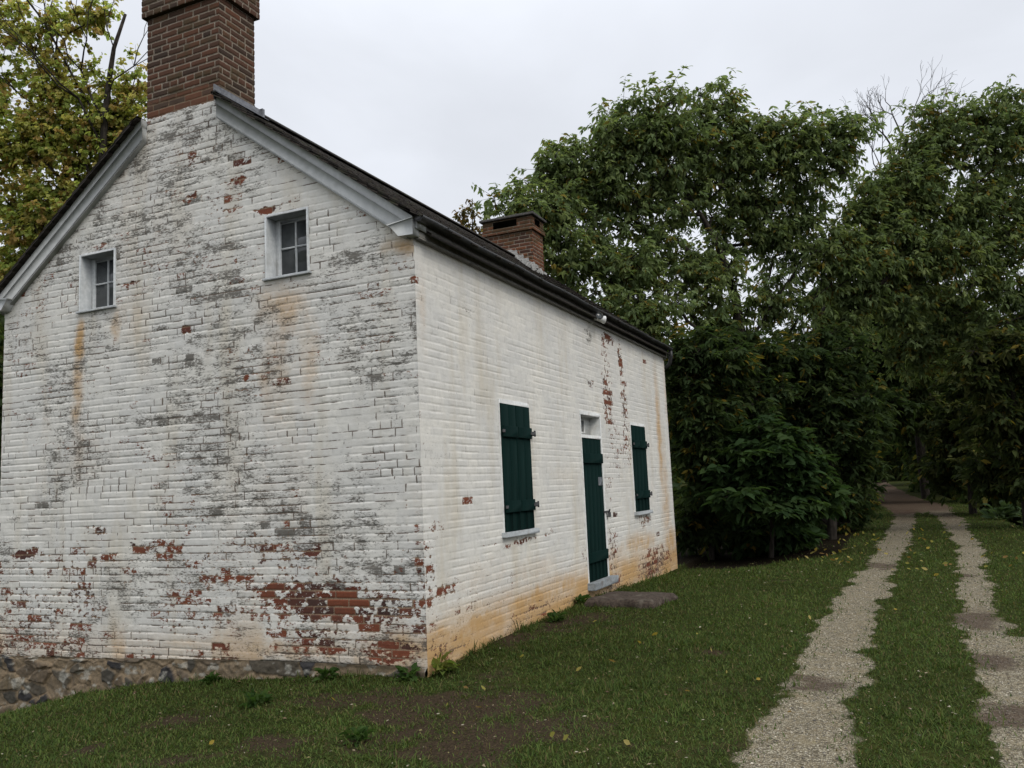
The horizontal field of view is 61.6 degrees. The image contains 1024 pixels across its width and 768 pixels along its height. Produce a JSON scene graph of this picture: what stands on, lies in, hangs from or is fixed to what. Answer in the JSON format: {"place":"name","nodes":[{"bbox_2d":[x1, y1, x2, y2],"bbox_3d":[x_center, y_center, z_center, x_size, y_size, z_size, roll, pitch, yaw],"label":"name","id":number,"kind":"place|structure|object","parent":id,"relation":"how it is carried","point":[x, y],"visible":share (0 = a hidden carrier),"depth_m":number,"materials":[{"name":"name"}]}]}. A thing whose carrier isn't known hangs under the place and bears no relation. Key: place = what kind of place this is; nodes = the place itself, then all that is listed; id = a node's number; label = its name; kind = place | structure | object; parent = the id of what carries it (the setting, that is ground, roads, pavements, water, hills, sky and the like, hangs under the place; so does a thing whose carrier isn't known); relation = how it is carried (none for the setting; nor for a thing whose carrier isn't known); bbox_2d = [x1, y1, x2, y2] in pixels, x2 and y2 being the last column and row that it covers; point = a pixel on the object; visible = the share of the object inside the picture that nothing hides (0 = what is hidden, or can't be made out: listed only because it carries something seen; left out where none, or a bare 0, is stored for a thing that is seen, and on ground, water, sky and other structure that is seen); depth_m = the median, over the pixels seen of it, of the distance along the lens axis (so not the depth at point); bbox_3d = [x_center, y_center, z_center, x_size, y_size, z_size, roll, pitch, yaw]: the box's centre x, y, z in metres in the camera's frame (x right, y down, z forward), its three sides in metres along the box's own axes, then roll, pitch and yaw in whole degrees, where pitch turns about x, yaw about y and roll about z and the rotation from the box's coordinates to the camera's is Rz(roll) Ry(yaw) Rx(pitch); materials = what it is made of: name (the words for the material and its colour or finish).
{"place":"outdoors","nodes":[
{"label":"outdoors","id":0,"kind":"place"},
{"bbox_2d":[0,479,1023,767],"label":"ground","id":1,"kind":"structure","parent":0,"point":[898,499],"depth_m":6.37,"materials":[{"name":"green plant"}]},
{"bbox_2d":[0,0,147,280],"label":"maple tree","id":2,"kind":"object","parent":1,"relation":"on","point":[44,140],"visible":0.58,"depth_m":19.76,"materials":[{"name":"green plant"}]},
{"bbox_2d":[0,0,147,173],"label":"branches","id":3,"kind":"object","parent":1,"relation":"on","point":[104,124],"visible":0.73,"depth_m":19.55,"materials":[{"name":"brown plant"}]},
{"bbox_2d":[198,670,223,683],"bbox_3d":[-2.771,2.717,7.915,0.234,0.139,0.226,-2,-7,-8],"label":"weed plant","id":4,"kind":"object","parent":1,"relation":"on","point":[210,677],"visible":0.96,"depth_m":7.91,"materials":[{"name":"green plant"}]},
{"bbox_2d":[239,688,275,708],"bbox_3d":[-1.955,2.403,6.578,0.294,0.142,0.238,3,-9,-37],"label":"weed plant","id":5,"kind":"object","parent":1,"relation":"on","point":[253,696],"visible":0.95,"depth_m":6.55,"materials":[{"name":"green plant"}]},
{"bbox_2d":[312,666,339,681],"bbox_3d":[-1.588,2.481,7.375,0.234,0.132,0.248,-2,-7,-6],"label":"weed plant","id":6,"kind":"object","parent":1,"relation":"on","point":[324,672],"visible":0.98,"depth_m":7.34,"materials":[{"name":"green plant"}]},
{"bbox_2d":[0,0,677,713],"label":"brick cottage","id":7,"kind":"structure","parent":1,"relation":"on","point":[292,402],"depth_m":8.61,"materials":[{"name":"brick"}]},
{"bbox_2d":[75,248,116,313],"bbox_3d":[-4.403,-1.096,9.262,0.580,0.652,0.221,-6,-8,24],"label":"window frame","id":8,"kind":"structure","parent":7,"relation":"in","point":[97,270],"depth_m":9.33,"materials":[{"name":"grey paint"}]},
{"bbox_2d":[262,206,311,281],"bbox_3d":[-2.110,-1.324,8.247,0.561,0.652,0.221,-6,-8,24],"label":"window frame","id":9,"kind":"structure","parent":7,"relation":"in","point":[287,250],"depth_m":8.31,"materials":[{"name":"grey paint"}]},
{"bbox_2d":[498,399,539,537],"bbox_3d":[0.027,0.896,9.192,0.157,1.430,0.882,-6,-8,24],"label":"window frame","id":10,"kind":"structure","parent":7,"relation":"in","point":[531,530],"depth_m":8.89,"materials":[{"name":"white paint"}]},
{"bbox_2d":[582,438,610,581],"bbox_3d":[1.137,1.656,11.446,0.082,1.845,0.913,-6,-8,24],"label":"door","id":11,"kind":"structure","parent":7,"relation":"in","point":[598,554],"depth_m":11.37,"materials":[{"name":"green paint"}]},
{"bbox_2d":[590,312,605,323],"bbox_3d":[1.185,-0.907,11.884,0.225,0.144,0.244,-6,-8,24],"label":"wall lamp","id":12,"kind":"object","parent":7,"relation":"attached to","point":[600,317],"visible":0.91,"depth_m":11.82,"materials":[{"name":"white plastic"}]},
{"bbox_2d":[629,422,652,515],"bbox_3d":[1.985,1.331,13.519,0.162,1.432,0.892,-6,-8,24],"label":"window frame","id":13,"kind":"structure","parent":7,"relation":"in","point":[638,513],"depth_m":13.19,"materials":[{"name":"white paint"}]},
{"bbox_2d":[338,725,375,746],"bbox_3d":[-0.979,2.201,5.403,0.222,0.110,0.227,-6,-8,24],"label":"weed plant","id":14,"kind":"object","parent":1,"relation":"on","point":[361,731],"visible":0.98,"depth_m":5.39,"materials":[{"name":"green plant"}]},
{"bbox_2d":[393,662,420,682],"bbox_3d":[-0.855,2.390,7.104,0.268,0.146,0.277,-6,-8,24],"label":"weed plant","id":15,"kind":"object","parent":1,"relation":"on","point":[410,674],"visible":0.95,"depth_m":7.09,"materials":[{"name":"green plant"}]},
{"bbox_2d":[426,651,460,675],"bbox_3d":[-0.593,2.354,7.246,0.364,0.181,0.337,-6,-8,24],"label":"weed plant","id":16,"kind":"object","parent":1,"relation":"on","point":[438,664],"visible":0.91,"depth_m":7.22,"materials":[{"name":"green plant"}]},
{"bbox_2d":[452,198,482,235],"bbox_3d":[-0.588,0.055,23.726,1.623,10.553,1.706,-6,-8,24],"label":"sapling","id":17,"kind":"object","parent":1,"relation":"on","point":[463,216],"visible":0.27,"depth_m":23.96,"materials":[{"name":"green plant"}]},
{"bbox_2d":[0,245,1023,526],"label":"wood","id":18,"kind":"object","parent":1,"relation":"on","point":[902,455],"visible":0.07,"depth_m":43.68,"materials":[{"name":"green plant"}]},
{"bbox_2d":[546,609,566,622],"bbox_3d":[0.491,2.480,9.193,0.246,0.129,0.247,-2,-7,-5],"label":"weed plant","id":19,"kind":"object","parent":1,"relation":"on","point":[554,614],"visible":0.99,"depth_m":9.18,"materials":[{"name":"green plant"}]},
{"bbox_2d":[574,594,590,604],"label":"weed plant","id":20,"kind":"object","parent":1,"relation":"on","point":[579,598],"visible":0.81,"depth_m":10.38,"materials":[{"name":"green plant"}]},
{"bbox_2d":[584,591,677,608],"bbox_3d":[1.445,2.679,10.370,0.947,0.273,0.865,-6,-8,24],"label":"stone step","id":21,"kind":"object","parent":1,"relation":"on","point":[639,600],"visible":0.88,"depth_m":10.15,"materials":[{"name":"grey stone"}]},
{"bbox_2d":[471,65,894,379],"bbox_3d":[4.087,-1.746,19.430,9.976,11.333,3.156,-1,-7,-13],"label":"broadleaf tree","id":22,"kind":"object","parent":1,"relation":"on","point":[571,185],"visible":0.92,"depth_m":19.49,"materials":[{"name":"green plant"}]},
{"bbox_2d":[658,319,824,559],"bbox_3d":[4.648,1.197,17.698,3.580,4.940,4.081,-6,-8,24],"label":"understory tree","id":23,"kind":"object","parent":1,"relation":"on","point":[732,363],"visible":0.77,"depth_m":16.99,"materials":[{"name":"green plant"}]},
{"bbox_2d":[693,406,857,560],"bbox_3d":[5.042,2.146,16.946,3.070,3.281,3.871,-3,-7,6],"label":"understory tree","id":24,"kind":"object","parent":1,"relation":"on","point":[773,493],"visible":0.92,"depth_m":15.94,"materials":[{"name":"green plant"}]},
{"bbox_2d":[756,321,903,539],"bbox_3d":[7.791,1.283,20.477,3.651,5.258,5.424,-10,-10,48],"label":"understory tree","id":25,"kind":"object","parent":1,"relation":"on","point":[845,417],"visible":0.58,"depth_m":19.00,"materials":[{"name":"green plant"}]},
{"bbox_2d":[797,278,934,496],"bbox_3d":[10.920,0.428,27.066,5.735,7.818,4.073,-1,-7,-16],"label":"understory tree","id":26,"kind":"object","parent":1,"relation":"on","point":[906,406],"visible":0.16,"depth_m":27.22,"materials":[{"name":"green plant"}]},
{"bbox_2d":[842,59,971,205],"bbox_3d":[13.985,-3.713,29.785,5.078,16.396,4.548,-6,-8,24],"label":"dead tree","id":27,"kind":"object","parent":1,"relation":"on","point":[882,132],"visible":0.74,"depth_m":30.70,"materials":[{"name":"grey plant"}]},
{"bbox_2d":[799,74,1023,410],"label":"broadleaf tree","id":28,"kind":"object","parent":1,"relation":"on","point":[904,199],"visible":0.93,"depth_m":20.71,"materials":[{"name":"green plant"}]},
{"bbox_2d":[863,315,1016,498],"bbox_3d":[17.130,0.589,34.758,6.247,8.600,12.466,-6,-8,24],"label":"tree","id":29,"kind":"object","parent":1,"relation":"on","point":[919,393],"visible":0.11,"depth_m":31.79,"materials":[{"name":"green plant"}]},
{"bbox_2d":[917,371,1023,513],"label":"tree","id":30,"kind":"object","parent":1,"relation":"on","point":[950,448],"visible":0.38,"depth_m":26.97,"materials":[{"name":"green plant"}]},
{"bbox_2d":[945,313,1023,528],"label":"tree","id":31,"kind":"object","parent":1,"relation":"on","point":[985,374],"visible":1,"depth_m":19.91,"materials":[{"name":"green plant"}]},
{"bbox_2d":[979,500,1021,518],"bbox_3d":[13.444,3.452,23.620,1.092,0.521,1.050,-6,-8,24],"label":"weed plant","id":32,"kind":"object","parent":1,"relation":"on","point":[996,511],"visible":0.91,"depth_m":23.55,"materials":[{"name":"green plant"}]},
{"bbox_2d":[0,500,1023,767],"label":"grass","id":33,"kind":"structure","parent":0,"point":[624,680],"depth_m":6.69,"materials":[{"name":"green plant"}]},
{"bbox_2d":[0,0,1023,343],"label":"sky","id":34,"kind":"structure","parent":0,"point":[432,99],"materials":[{"name":"white"}]},
{"bbox_2d":[1,542,1023,767],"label":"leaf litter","id":35,"kind":"object","parent":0,"point":[728,750],"visible":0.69,"depth_m":6.33,"materials":[{"name":"plant"}]},
{"bbox_2d":[701,512,1023,767],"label":"gravel","id":36,"kind":"structure","parent":0,"point":[845,686],"depth_m":6.62,"materials":[{"name":"grey gravel"}]}
]}

